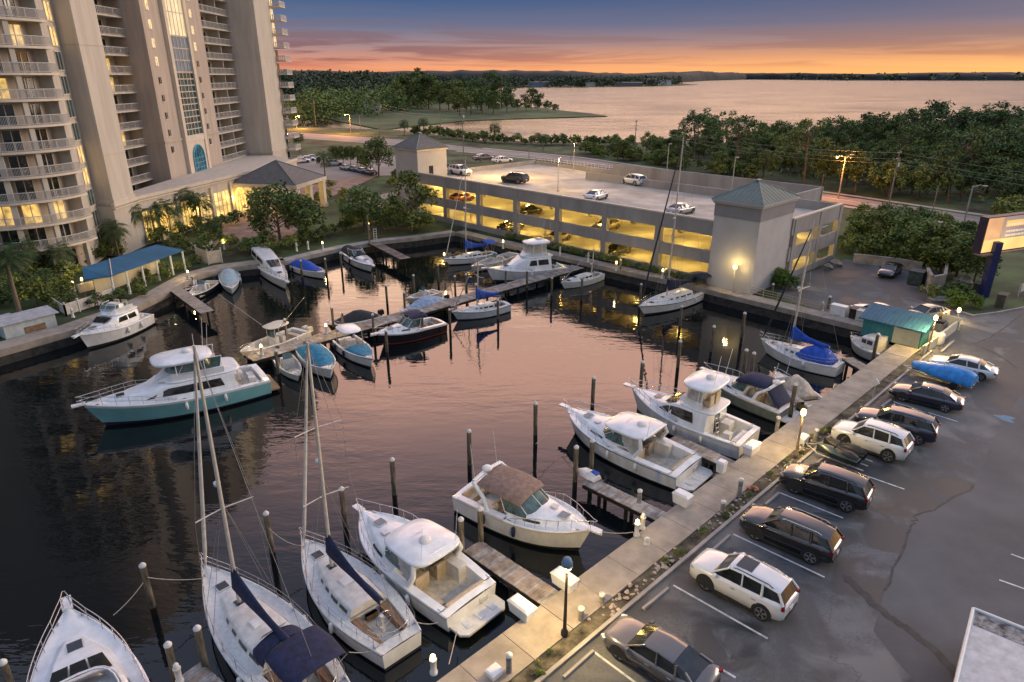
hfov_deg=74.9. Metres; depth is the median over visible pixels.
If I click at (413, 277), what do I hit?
piling
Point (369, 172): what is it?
parked car
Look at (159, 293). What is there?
quay pavement
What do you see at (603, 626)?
kerb
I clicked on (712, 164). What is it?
shrub
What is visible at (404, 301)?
piling
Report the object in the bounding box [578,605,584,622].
bollard
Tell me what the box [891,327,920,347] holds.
door
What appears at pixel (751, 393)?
sport cruiser
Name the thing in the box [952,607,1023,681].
building roof
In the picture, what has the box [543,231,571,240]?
parked car
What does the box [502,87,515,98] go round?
broadleaf tree
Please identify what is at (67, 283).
shrub
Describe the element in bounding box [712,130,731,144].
broadleaf tree
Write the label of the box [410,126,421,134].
shrub
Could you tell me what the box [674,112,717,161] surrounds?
pine tree
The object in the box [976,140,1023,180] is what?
broadleaf tree
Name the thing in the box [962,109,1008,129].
pine tree
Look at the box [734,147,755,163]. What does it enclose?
broadleaf tree
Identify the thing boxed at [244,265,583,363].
dock
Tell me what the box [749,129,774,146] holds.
broadleaf tree
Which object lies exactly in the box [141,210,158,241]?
window
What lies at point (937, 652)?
asphalt seam
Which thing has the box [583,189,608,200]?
parked car
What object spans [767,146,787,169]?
broadleaf tree
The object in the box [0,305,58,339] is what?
storage shed
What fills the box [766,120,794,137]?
broadleaf tree
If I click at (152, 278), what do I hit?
shrub
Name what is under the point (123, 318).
window
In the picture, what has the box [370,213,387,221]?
shrub
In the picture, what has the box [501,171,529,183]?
parked car
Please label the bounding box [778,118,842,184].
pine tree
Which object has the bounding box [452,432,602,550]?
sport cruiser
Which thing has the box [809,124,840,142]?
broadleaf tree
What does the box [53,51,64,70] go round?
window
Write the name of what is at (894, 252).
shrub
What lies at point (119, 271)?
awning
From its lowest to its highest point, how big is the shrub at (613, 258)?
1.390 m
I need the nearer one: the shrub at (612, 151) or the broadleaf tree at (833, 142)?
the broadleaf tree at (833, 142)
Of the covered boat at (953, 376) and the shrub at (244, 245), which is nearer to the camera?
the covered boat at (953, 376)
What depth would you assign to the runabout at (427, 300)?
73.10 m
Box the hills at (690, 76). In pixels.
[281,70,746,84]
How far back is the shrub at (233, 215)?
110.07 m
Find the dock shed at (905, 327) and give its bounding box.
[859,302,933,348]
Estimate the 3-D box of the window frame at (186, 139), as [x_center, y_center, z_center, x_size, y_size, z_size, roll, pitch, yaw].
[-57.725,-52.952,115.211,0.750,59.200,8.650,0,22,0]
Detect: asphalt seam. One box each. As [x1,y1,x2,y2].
[844,575,955,676]
[883,485,973,590]
[974,313,1023,367]
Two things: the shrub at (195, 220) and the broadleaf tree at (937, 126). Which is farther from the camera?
the broadleaf tree at (937, 126)
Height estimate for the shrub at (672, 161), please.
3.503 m
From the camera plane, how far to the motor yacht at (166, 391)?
50.96 m
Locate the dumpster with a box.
[906,267,926,285]
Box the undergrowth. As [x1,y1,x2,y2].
[689,150,1015,204]
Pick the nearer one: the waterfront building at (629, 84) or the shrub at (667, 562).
the shrub at (667, 562)
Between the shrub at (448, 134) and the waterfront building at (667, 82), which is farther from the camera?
the waterfront building at (667, 82)
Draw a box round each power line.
[639,126,884,158]
[639,129,896,163]
[643,123,893,152]
[900,159,1021,179]
[901,164,1018,184]
[903,153,1023,172]
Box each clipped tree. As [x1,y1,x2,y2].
[327,145,341,158]
[335,145,349,163]
[342,145,354,164]
[351,145,362,164]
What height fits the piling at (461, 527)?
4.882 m
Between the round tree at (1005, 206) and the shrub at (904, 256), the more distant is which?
the round tree at (1005, 206)
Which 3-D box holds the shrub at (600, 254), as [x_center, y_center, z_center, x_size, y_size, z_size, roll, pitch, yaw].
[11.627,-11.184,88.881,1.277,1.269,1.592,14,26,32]
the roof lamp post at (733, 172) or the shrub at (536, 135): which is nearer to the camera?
the roof lamp post at (733, 172)
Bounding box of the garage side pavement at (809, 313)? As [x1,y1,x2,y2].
[455,230,862,331]
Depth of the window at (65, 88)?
82.53 m
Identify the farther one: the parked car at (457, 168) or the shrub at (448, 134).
the shrub at (448, 134)
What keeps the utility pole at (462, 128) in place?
on the ground at (1008, 278)
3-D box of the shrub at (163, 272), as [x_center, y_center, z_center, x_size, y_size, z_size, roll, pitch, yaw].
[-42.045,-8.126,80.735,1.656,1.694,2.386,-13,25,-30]
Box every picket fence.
[49,297,66,315]
[62,285,113,315]
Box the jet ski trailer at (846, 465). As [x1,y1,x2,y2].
[806,443,872,470]
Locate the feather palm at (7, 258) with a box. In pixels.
[0,243,40,311]
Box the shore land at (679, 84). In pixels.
[435,83,694,88]
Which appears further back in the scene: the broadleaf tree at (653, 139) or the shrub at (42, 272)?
the broadleaf tree at (653, 139)
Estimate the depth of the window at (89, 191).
87.65 m
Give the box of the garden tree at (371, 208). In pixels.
[337,184,383,231]
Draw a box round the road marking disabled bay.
[994,415,1014,422]
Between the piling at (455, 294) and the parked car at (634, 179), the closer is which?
the piling at (455, 294)
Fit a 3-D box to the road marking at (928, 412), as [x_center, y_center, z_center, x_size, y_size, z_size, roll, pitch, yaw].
[30.344,5.174,49.152,0.110,0.001,4.298,-19,29,-39]
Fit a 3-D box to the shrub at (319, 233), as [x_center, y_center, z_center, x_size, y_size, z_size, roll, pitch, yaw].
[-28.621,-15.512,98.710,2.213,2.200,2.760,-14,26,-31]
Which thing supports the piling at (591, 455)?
in the harbour water at (94, 511)
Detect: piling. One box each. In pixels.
[0,658,14,681]
[138,562,158,619]
[163,641,175,681]
[193,624,209,669]
[263,511,276,563]
[274,349,280,380]
[283,318,288,339]
[299,260,303,281]
[324,258,327,279]
[330,306,334,329]
[338,486,348,536]
[339,252,342,273]
[340,311,343,323]
[371,313,375,340]
[384,330,388,358]
[385,284,388,308]
[389,457,397,504]
[403,292,405,307]
[412,274,414,293]
[420,310,423,327]
[437,264,439,286]
[448,308,451,335]
[453,275,456,296]
[458,516,464,552]
[465,273,466,293]
[466,429,471,473]
[477,506,483,541]
[496,299,498,324]
[505,269,506,292]
[526,270,527,292]
[533,401,537,443]
[550,277,552,300]
[572,445,578,491]
[580,277,582,300]
[589,439,594,469]
[590,376,595,410]
[638,283,642,307]
[639,360,644,387]
[675,340,681,374]
[678,305,682,331]
[708,325,715,358]
[739,312,746,343]
[741,348,748,375]
[750,352,755,371]
[788,382,797,417]
[827,295,831,308]
[870,333,879,361]
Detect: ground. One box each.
[0,126,1023,661]
[286,101,607,129]
[510,348,924,681]
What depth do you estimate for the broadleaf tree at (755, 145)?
187.15 m
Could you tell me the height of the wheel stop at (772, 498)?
0.110 m
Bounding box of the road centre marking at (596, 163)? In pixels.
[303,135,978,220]
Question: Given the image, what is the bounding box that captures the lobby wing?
[96,155,299,255]
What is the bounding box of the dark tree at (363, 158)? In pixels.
[355,135,393,176]
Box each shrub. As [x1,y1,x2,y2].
[0,271,26,287]
[0,286,13,305]
[11,263,39,280]
[12,277,55,306]
[28,274,47,286]
[33,268,56,283]
[35,261,54,275]
[39,292,59,305]
[44,275,75,295]
[49,259,85,279]
[49,302,59,309]
[57,291,79,303]
[85,291,106,305]
[94,243,107,259]
[98,239,116,257]
[104,293,117,300]
[112,238,127,253]
[113,287,126,297]
[130,277,145,287]
[130,283,148,295]
[137,268,151,278]
[145,228,158,244]
[145,275,157,282]
[150,225,172,241]
[156,266,170,278]
[158,259,169,268]
[164,237,192,251]
[169,232,182,240]
[170,261,183,270]
[172,221,190,234]
[180,260,191,266]
[188,254,201,263]
[189,215,199,230]
[192,224,208,234]
[192,237,215,250]
[195,229,219,242]
[208,228,223,238]
[212,214,233,229]
[219,233,238,245]
[227,209,244,223]
[235,237,254,252]
[246,234,269,247]
[258,231,276,244]
[259,240,278,251]
[278,234,301,246]
[296,228,318,244]
[311,228,325,241]
[313,191,328,201]
[320,224,333,234]
[325,180,336,186]
[326,189,331,196]
[329,223,338,231]
[336,221,346,230]
[337,187,347,196]
[338,212,360,228]
[345,218,354,228]
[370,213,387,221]
[374,217,394,230]
[385,176,396,185]
[390,169,396,178]
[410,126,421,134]
[427,125,437,134]
[429,126,439,136]
[441,127,451,137]
[445,130,453,138]
[450,128,463,137]
[464,132,471,138]
[471,134,480,141]
[481,131,491,142]
[496,133,506,142]
[503,136,510,142]
[509,233,517,239]
[510,132,522,140]
[529,132,541,143]
[535,666,545,675]
[546,242,554,248]
[550,134,560,143]
[552,242,562,248]
[554,133,567,143]
[561,245,569,251]
[568,246,575,252]
[569,134,582,144]
[574,248,581,254]
[578,140,591,152]
[580,250,587,256]
[582,135,593,141]
[583,142,599,154]
[588,250,595,257]
[589,135,598,142]
[591,146,603,155]
[595,252,602,259]
[597,137,604,144]
[599,150,609,156]
[601,135,612,143]
[602,253,612,260]
[607,147,615,153]
[608,255,620,262]
[615,258,627,265]
[623,149,639,160]
[624,148,639,158]
[625,260,632,266]
[633,262,642,268]
[635,147,642,158]
[640,263,651,269]
[647,153,663,163]
[650,265,658,272]
[658,556,669,564]
[665,150,678,160]
[666,157,682,166]
[673,547,682,554]
[675,271,685,278]
[692,277,705,283]
[696,159,706,166]
[698,526,708,534]
[704,166,715,171]
[705,158,725,168]
[714,164,727,173]
[717,158,734,172]
[729,161,743,175]
[732,160,746,175]
[740,163,757,177]
[741,162,759,176]
[771,269,791,285]
[772,267,786,284]
[779,275,801,287]
[819,427,827,432]
[837,234,865,252]
[837,235,846,242]
[846,236,870,253]
[856,240,871,253]
[857,237,886,254]
[864,238,892,256]
[876,244,888,256]
[880,241,904,257]
[888,245,913,259]
[901,252,916,259]
[907,248,925,260]
[914,253,928,266]
[917,283,943,297]
[919,252,939,267]
[925,255,945,269]
[934,260,944,271]
[941,280,967,294]
[943,287,970,306]
[944,259,981,273]
[954,286,975,301]
[966,292,985,307]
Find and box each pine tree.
[465,78,490,110]
[474,71,502,108]
[490,74,516,107]
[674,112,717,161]
[681,107,718,135]
[689,115,720,157]
[711,115,765,175]
[715,110,746,141]
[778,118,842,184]
[819,115,858,142]
[828,118,873,143]
[860,110,891,136]
[880,124,933,148]
[883,112,934,144]
[889,114,923,145]
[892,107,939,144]
[908,107,957,128]
[920,99,971,125]
[932,131,1009,200]
[936,108,985,131]
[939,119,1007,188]
[947,103,1003,127]
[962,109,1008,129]
[975,109,1014,131]
[986,104,1016,112]
[993,118,1023,146]
[994,100,1023,134]
[1002,116,1023,173]
[1004,114,1023,131]
[1008,106,1023,118]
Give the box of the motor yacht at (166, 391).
[71,318,279,425]
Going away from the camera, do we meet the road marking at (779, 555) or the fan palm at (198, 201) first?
the road marking at (779, 555)
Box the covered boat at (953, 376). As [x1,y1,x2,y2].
[903,360,978,389]
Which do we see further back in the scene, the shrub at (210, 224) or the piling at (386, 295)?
the shrub at (210, 224)
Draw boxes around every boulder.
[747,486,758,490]
[822,263,833,269]
[830,259,842,265]
[927,296,948,302]
[952,275,973,284]
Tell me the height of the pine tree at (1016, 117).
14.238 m
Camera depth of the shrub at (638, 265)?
84.56 m
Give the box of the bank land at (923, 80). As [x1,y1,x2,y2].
[825,80,1023,80]
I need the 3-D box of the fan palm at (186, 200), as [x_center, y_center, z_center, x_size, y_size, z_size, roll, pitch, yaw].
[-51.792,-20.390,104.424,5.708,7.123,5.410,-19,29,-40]
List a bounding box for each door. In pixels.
[713,413,719,432]
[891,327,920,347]
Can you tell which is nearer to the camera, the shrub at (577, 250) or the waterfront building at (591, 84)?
the shrub at (577, 250)
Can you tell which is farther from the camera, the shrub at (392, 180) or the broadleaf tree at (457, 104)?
the broadleaf tree at (457, 104)
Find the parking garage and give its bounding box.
[419,157,843,283]
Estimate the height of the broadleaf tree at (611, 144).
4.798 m
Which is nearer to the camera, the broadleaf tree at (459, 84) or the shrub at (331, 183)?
the shrub at (331, 183)
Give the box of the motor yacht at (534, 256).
[481,225,566,281]
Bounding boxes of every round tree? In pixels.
[784,147,819,173]
[989,194,1023,214]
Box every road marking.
[594,652,635,681]
[673,585,767,638]
[716,665,735,677]
[733,534,824,576]
[780,492,842,517]
[826,461,903,488]
[895,402,957,421]
[999,579,1023,588]
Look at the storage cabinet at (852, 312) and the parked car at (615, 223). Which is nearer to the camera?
the storage cabinet at (852, 312)
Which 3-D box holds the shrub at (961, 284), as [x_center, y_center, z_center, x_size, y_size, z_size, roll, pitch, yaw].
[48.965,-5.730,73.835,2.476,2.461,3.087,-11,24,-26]
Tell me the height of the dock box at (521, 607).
0.700 m
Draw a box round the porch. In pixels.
[232,160,328,216]
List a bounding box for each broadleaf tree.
[384,80,406,108]
[391,74,418,97]
[403,67,430,99]
[415,73,439,108]
[425,80,446,109]
[437,81,456,110]
[441,79,468,111]
[445,87,473,115]
[461,87,483,113]
[463,80,478,109]
[473,86,494,112]
[482,90,502,113]
[489,86,501,106]
[498,92,515,112]
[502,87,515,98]
[513,99,522,107]
[520,87,543,108]
[522,100,531,110]
[533,99,543,107]
[542,100,552,111]
[552,104,559,112]
[606,139,625,149]
[615,139,635,160]
[639,131,651,149]
[646,136,664,149]
[649,138,667,150]
[650,140,667,152]
[652,149,670,164]
[660,137,680,149]
[669,129,683,138]
[669,137,685,149]
[670,133,686,144]
[673,144,694,159]
[688,136,703,154]
[690,141,708,159]
[692,128,710,136]
[701,135,719,155]
[707,144,726,165]
[709,151,730,164]
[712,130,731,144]
[718,140,738,157]
[727,127,746,141]
[729,136,745,148]
[734,137,751,151]
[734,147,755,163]
[739,130,751,145]
[743,141,760,154]
[745,148,766,164]
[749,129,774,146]
[751,133,777,154]
[751,148,782,176]
[757,122,767,130]
[762,131,779,141]
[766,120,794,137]
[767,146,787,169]
[771,133,804,151]
[778,145,803,175]
[794,117,819,132]
[797,134,819,152]
[802,142,828,167]
[804,158,823,175]
[806,151,842,183]
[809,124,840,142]
[811,140,841,154]
[812,129,832,144]
[826,143,844,157]
[829,134,853,147]
[834,143,862,163]
[835,146,864,186]
[835,151,881,191]
[843,212,878,235]
[847,130,863,138]
[849,202,875,222]
[851,137,877,149]
[853,150,874,182]
[854,210,894,238]
[855,140,872,151]
[857,129,879,146]
[859,120,888,134]
[866,168,900,192]
[867,158,915,196]
[868,139,891,159]
[868,202,900,225]
[870,143,897,166]
[870,210,914,245]
[875,123,901,143]
[880,204,915,227]
[882,213,934,258]
[886,145,931,187]
[892,143,907,161]
[896,159,931,193]
[900,219,962,266]
[901,163,936,197]
[901,206,939,219]
[908,138,926,147]
[910,120,954,146]
[910,223,963,272]
[918,143,939,150]
[919,149,937,155]
[927,150,953,166]
[927,151,980,203]
[927,211,955,242]
[928,139,967,157]
[930,232,981,276]
[933,129,951,146]
[934,160,969,195]
[944,220,978,252]
[947,128,975,142]
[956,252,1002,282]
[960,129,982,157]
[965,128,1019,158]
[966,146,991,167]
[967,160,988,184]
[974,154,1014,192]
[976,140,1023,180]
[981,161,1023,193]
[997,174,1023,199]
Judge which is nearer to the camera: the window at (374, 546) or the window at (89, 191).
the window at (374, 546)
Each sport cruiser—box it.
[352,498,504,636]
[370,309,446,344]
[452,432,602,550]
[559,398,712,491]
[699,359,800,422]
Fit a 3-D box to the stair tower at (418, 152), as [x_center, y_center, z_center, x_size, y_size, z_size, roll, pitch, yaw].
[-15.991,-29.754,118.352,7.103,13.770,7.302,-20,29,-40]
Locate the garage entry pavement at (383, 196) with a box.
[359,192,397,206]
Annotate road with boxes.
[287,132,979,223]
[873,391,1023,681]
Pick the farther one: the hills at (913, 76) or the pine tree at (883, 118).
the hills at (913, 76)
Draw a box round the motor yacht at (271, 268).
[251,246,289,289]
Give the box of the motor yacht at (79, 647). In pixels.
[26,590,151,681]
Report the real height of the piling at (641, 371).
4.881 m
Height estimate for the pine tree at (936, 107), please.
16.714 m
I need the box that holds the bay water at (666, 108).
[286,79,1023,142]
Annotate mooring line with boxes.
[113,583,142,614]
[147,577,203,579]
[269,529,300,545]
[449,631,456,663]
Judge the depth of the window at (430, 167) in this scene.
115.54 m
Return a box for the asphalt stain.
[829,673,836,678]
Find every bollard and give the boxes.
[505,651,512,673]
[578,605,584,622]
[599,591,605,605]
[637,489,642,503]
[720,500,725,511]
[737,478,743,497]
[774,416,780,431]
[813,428,818,441]
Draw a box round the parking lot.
[543,259,1023,681]
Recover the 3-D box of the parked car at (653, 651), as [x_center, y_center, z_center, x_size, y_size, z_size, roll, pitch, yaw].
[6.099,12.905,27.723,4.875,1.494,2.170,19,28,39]
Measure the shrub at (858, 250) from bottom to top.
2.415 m
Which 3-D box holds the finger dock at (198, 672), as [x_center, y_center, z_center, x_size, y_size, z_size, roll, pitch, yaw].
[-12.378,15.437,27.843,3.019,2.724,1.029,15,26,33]
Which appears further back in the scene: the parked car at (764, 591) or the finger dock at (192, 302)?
the finger dock at (192, 302)
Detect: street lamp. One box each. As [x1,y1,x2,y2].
[836,154,853,198]
[963,185,987,221]
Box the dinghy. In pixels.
[578,467,600,481]
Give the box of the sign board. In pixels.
[1017,284,1023,296]
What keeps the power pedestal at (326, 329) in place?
on the dock at (255, 357)
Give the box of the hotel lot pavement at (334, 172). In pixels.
[297,155,395,179]
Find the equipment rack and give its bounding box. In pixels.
[932,319,947,331]
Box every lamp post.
[557,158,561,191]
[561,556,572,637]
[731,157,738,189]
[732,265,736,292]
[793,409,805,457]
[926,315,937,352]
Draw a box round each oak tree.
[242,178,323,244]
[279,193,326,229]
[380,168,440,230]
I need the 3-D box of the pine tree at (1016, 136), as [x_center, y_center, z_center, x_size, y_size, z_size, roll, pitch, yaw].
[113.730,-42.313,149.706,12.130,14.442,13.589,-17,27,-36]
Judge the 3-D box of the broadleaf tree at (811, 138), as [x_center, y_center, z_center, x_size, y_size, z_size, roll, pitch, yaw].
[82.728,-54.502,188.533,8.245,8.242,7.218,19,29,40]
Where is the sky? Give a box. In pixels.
[270,0,1023,73]
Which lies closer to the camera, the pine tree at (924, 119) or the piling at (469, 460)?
the piling at (469, 460)
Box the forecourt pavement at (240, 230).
[222,176,374,245]
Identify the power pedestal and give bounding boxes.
[70,308,74,317]
[172,662,183,681]
[259,344,263,355]
[324,323,327,334]
[429,654,437,675]
[633,519,639,536]
[639,513,645,529]
[643,537,649,545]
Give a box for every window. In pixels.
[42,0,53,21]
[47,25,59,46]
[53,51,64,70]
[59,75,70,94]
[65,99,75,118]
[71,122,80,141]
[76,144,85,163]
[81,166,90,185]
[86,188,95,207]
[91,209,100,227]
[96,229,103,245]
[119,315,127,322]
[128,311,136,318]
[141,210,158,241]
[144,0,149,10]
[148,19,152,29]
[148,378,224,399]
[151,38,155,47]
[155,57,159,66]
[161,204,178,232]
[164,0,186,36]
[170,35,191,71]
[177,72,201,135]
[181,201,195,227]
[193,144,207,171]
[200,195,212,222]
[214,190,231,216]
[235,187,247,212]
[238,639,246,651]
[249,652,258,664]
[260,621,286,638]
[339,604,346,613]
[373,544,381,557]
[406,166,432,174]
[522,518,539,523]
[530,260,536,265]
[538,259,548,264]
[659,405,692,423]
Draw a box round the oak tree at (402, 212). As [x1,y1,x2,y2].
[380,168,440,230]
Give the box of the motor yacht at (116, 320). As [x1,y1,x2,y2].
[71,299,157,348]
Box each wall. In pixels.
[76,281,93,292]
[186,238,218,251]
[852,253,923,269]
[921,314,961,354]
[924,263,948,292]
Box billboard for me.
[972,211,1023,297]
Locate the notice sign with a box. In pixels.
[872,379,879,398]
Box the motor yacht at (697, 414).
[623,349,760,459]
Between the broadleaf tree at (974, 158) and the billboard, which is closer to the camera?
the billboard
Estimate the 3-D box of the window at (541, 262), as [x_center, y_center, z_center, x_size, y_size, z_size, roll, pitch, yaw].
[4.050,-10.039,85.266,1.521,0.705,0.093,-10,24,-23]
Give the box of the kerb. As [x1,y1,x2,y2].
[534,340,954,681]
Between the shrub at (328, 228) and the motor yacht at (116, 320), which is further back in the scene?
the shrub at (328, 228)
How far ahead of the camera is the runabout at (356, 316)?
69.13 m
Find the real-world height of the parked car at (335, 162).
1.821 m
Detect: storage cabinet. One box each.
[829,302,848,316]
[848,306,858,318]
[855,308,864,321]
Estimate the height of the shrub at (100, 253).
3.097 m
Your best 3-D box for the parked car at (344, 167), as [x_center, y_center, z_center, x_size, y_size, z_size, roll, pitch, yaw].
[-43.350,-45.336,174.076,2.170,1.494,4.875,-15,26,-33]
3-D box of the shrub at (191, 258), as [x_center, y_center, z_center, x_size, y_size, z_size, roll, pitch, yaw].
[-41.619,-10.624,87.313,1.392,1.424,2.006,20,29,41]
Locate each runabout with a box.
[182,277,197,291]
[189,275,220,298]
[217,268,241,294]
[218,294,312,360]
[271,346,301,381]
[289,259,325,278]
[295,341,335,379]
[326,309,383,330]
[330,323,373,367]
[340,245,374,271]
[399,294,449,314]
[406,286,441,303]
[471,250,519,272]
[551,260,568,267]
[774,367,821,410]
[850,332,892,360]
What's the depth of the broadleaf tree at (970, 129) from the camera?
179.62 m
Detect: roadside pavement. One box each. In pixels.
[459,151,942,222]
[484,148,987,215]
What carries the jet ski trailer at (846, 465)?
on the parking lot
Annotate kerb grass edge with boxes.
[955,307,1023,315]
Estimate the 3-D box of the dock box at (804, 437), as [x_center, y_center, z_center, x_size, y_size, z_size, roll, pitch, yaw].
[19.379,6.560,44.504,0.735,0.700,0.525,-20,29,-40]
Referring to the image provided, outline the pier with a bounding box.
[367,215,410,268]
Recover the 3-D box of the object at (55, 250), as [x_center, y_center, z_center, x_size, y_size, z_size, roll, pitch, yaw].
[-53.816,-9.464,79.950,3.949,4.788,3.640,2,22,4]
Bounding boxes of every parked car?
[298,157,310,162]
[302,156,315,160]
[325,159,342,166]
[339,164,349,170]
[348,165,357,171]
[356,167,364,173]
[364,169,377,175]
[448,163,471,175]
[449,192,474,200]
[472,153,493,160]
[490,156,512,163]
[496,221,524,230]
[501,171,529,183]
[520,204,542,214]
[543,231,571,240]
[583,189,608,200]
[591,218,621,228]
[601,613,722,681]
[608,243,631,254]
[623,173,646,185]
[666,202,696,213]
[690,548,800,621]
[739,503,844,564]
[779,461,875,512]
[831,418,914,462]
[850,302,892,308]
[854,404,940,444]
[877,261,903,277]
[888,381,966,412]
[910,303,951,318]
[928,354,999,380]
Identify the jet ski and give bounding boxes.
[816,442,861,466]
[823,436,867,459]
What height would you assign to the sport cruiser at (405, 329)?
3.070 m
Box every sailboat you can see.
[192,335,349,681]
[294,332,421,670]
[445,156,495,264]
[450,257,510,319]
[560,249,604,288]
[637,137,711,314]
[759,221,844,377]
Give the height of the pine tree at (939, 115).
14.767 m
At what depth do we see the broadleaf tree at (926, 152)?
162.59 m
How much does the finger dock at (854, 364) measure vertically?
2.723 m
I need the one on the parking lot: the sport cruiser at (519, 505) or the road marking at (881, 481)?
the road marking at (881, 481)
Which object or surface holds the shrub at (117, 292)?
on the ground at (1008, 278)
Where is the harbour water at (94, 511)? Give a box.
[0,241,869,681]
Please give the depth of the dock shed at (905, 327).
61.41 m
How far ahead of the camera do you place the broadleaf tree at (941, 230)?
81.84 m
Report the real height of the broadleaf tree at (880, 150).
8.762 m
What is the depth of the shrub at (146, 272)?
80.62 m
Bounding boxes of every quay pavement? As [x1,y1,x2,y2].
[0,257,284,356]
[279,230,454,264]
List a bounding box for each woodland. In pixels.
[278,69,435,86]
[280,76,402,102]
[281,83,440,125]
[311,75,682,86]
[787,72,1023,80]
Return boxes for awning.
[82,245,185,295]
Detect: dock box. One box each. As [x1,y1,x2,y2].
[484,662,503,681]
[507,593,537,622]
[550,566,579,593]
[672,488,693,507]
[716,458,727,473]
[742,439,761,456]
[797,433,809,445]
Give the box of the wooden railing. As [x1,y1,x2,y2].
[751,287,830,310]
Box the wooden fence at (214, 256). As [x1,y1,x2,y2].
[194,245,222,264]
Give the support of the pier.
in the harbour water at (94, 511)
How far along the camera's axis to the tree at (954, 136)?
140.51 m
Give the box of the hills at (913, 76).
[743,72,1023,79]
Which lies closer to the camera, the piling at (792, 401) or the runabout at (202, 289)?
the piling at (792, 401)
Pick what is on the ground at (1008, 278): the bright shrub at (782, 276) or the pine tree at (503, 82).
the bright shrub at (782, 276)
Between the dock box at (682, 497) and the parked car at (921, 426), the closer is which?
the dock box at (682, 497)
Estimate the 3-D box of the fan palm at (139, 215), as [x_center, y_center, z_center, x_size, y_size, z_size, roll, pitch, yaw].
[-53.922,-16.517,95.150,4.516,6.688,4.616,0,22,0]
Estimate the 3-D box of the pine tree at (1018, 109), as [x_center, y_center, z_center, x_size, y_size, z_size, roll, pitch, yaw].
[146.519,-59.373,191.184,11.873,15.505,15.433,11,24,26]
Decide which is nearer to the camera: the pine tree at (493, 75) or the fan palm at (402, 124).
the fan palm at (402, 124)
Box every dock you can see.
[171,286,213,321]
[182,662,221,681]
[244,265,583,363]
[464,541,558,606]
[582,480,665,522]
[670,435,734,467]
[767,375,804,409]
[842,357,865,373]
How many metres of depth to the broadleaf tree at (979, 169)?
137.00 m
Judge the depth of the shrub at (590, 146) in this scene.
206.20 m
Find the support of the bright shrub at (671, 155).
on the ground at (1008, 278)
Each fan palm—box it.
[1,234,44,277]
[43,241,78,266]
[97,218,131,256]
[129,204,145,227]
[140,201,169,241]
[152,199,184,238]
[173,187,194,212]
[184,192,212,220]
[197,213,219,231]
[293,133,304,152]
[315,149,333,180]
[398,119,407,134]
[418,117,429,134]
[488,123,500,143]
[537,134,548,150]
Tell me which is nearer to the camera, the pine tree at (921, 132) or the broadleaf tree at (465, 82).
the pine tree at (921, 132)
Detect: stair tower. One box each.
[392,132,448,213]
[707,179,800,294]
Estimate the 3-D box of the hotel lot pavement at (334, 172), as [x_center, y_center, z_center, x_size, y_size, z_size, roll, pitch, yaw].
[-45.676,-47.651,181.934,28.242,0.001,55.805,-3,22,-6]
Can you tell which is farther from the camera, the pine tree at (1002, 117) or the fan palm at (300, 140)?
the fan palm at (300, 140)
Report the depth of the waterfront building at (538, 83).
1442.70 m
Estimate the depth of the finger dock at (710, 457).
44.36 m
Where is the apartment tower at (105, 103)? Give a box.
[0,0,301,283]
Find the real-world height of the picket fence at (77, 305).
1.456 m
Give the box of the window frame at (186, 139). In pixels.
[158,0,211,173]
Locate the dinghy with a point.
(591, 475)
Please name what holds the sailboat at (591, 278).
on the harbour water at (94, 511)
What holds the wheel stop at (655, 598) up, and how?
on the parking lot
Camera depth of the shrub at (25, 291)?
70.50 m
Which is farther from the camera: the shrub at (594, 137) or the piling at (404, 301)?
the shrub at (594, 137)
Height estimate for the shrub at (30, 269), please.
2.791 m
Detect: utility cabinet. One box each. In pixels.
[973,281,980,291]
[994,291,1009,307]
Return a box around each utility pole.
[460,107,463,154]
[633,120,637,159]
[888,150,901,205]
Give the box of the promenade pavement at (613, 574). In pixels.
[437,343,925,681]
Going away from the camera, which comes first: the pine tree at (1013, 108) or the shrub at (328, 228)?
the shrub at (328, 228)
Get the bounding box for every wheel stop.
[562,649,594,678]
[642,587,669,609]
[713,534,730,549]
[764,492,779,505]
[880,399,891,406]
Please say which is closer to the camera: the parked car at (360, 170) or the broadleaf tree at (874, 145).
the parked car at (360, 170)
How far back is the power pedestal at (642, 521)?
36.05 m
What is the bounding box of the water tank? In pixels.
[928,330,945,344]
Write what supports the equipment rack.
on the parking lot
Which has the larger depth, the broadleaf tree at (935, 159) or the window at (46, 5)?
the broadleaf tree at (935, 159)
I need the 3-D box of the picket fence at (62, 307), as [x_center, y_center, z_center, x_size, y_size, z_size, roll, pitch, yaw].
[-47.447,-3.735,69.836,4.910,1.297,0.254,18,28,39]
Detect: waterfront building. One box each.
[528,81,548,86]
[585,82,595,85]
[615,82,642,85]
[646,78,656,85]
[658,80,670,84]
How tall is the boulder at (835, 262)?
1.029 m
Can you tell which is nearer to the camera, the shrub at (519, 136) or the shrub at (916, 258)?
the shrub at (916, 258)

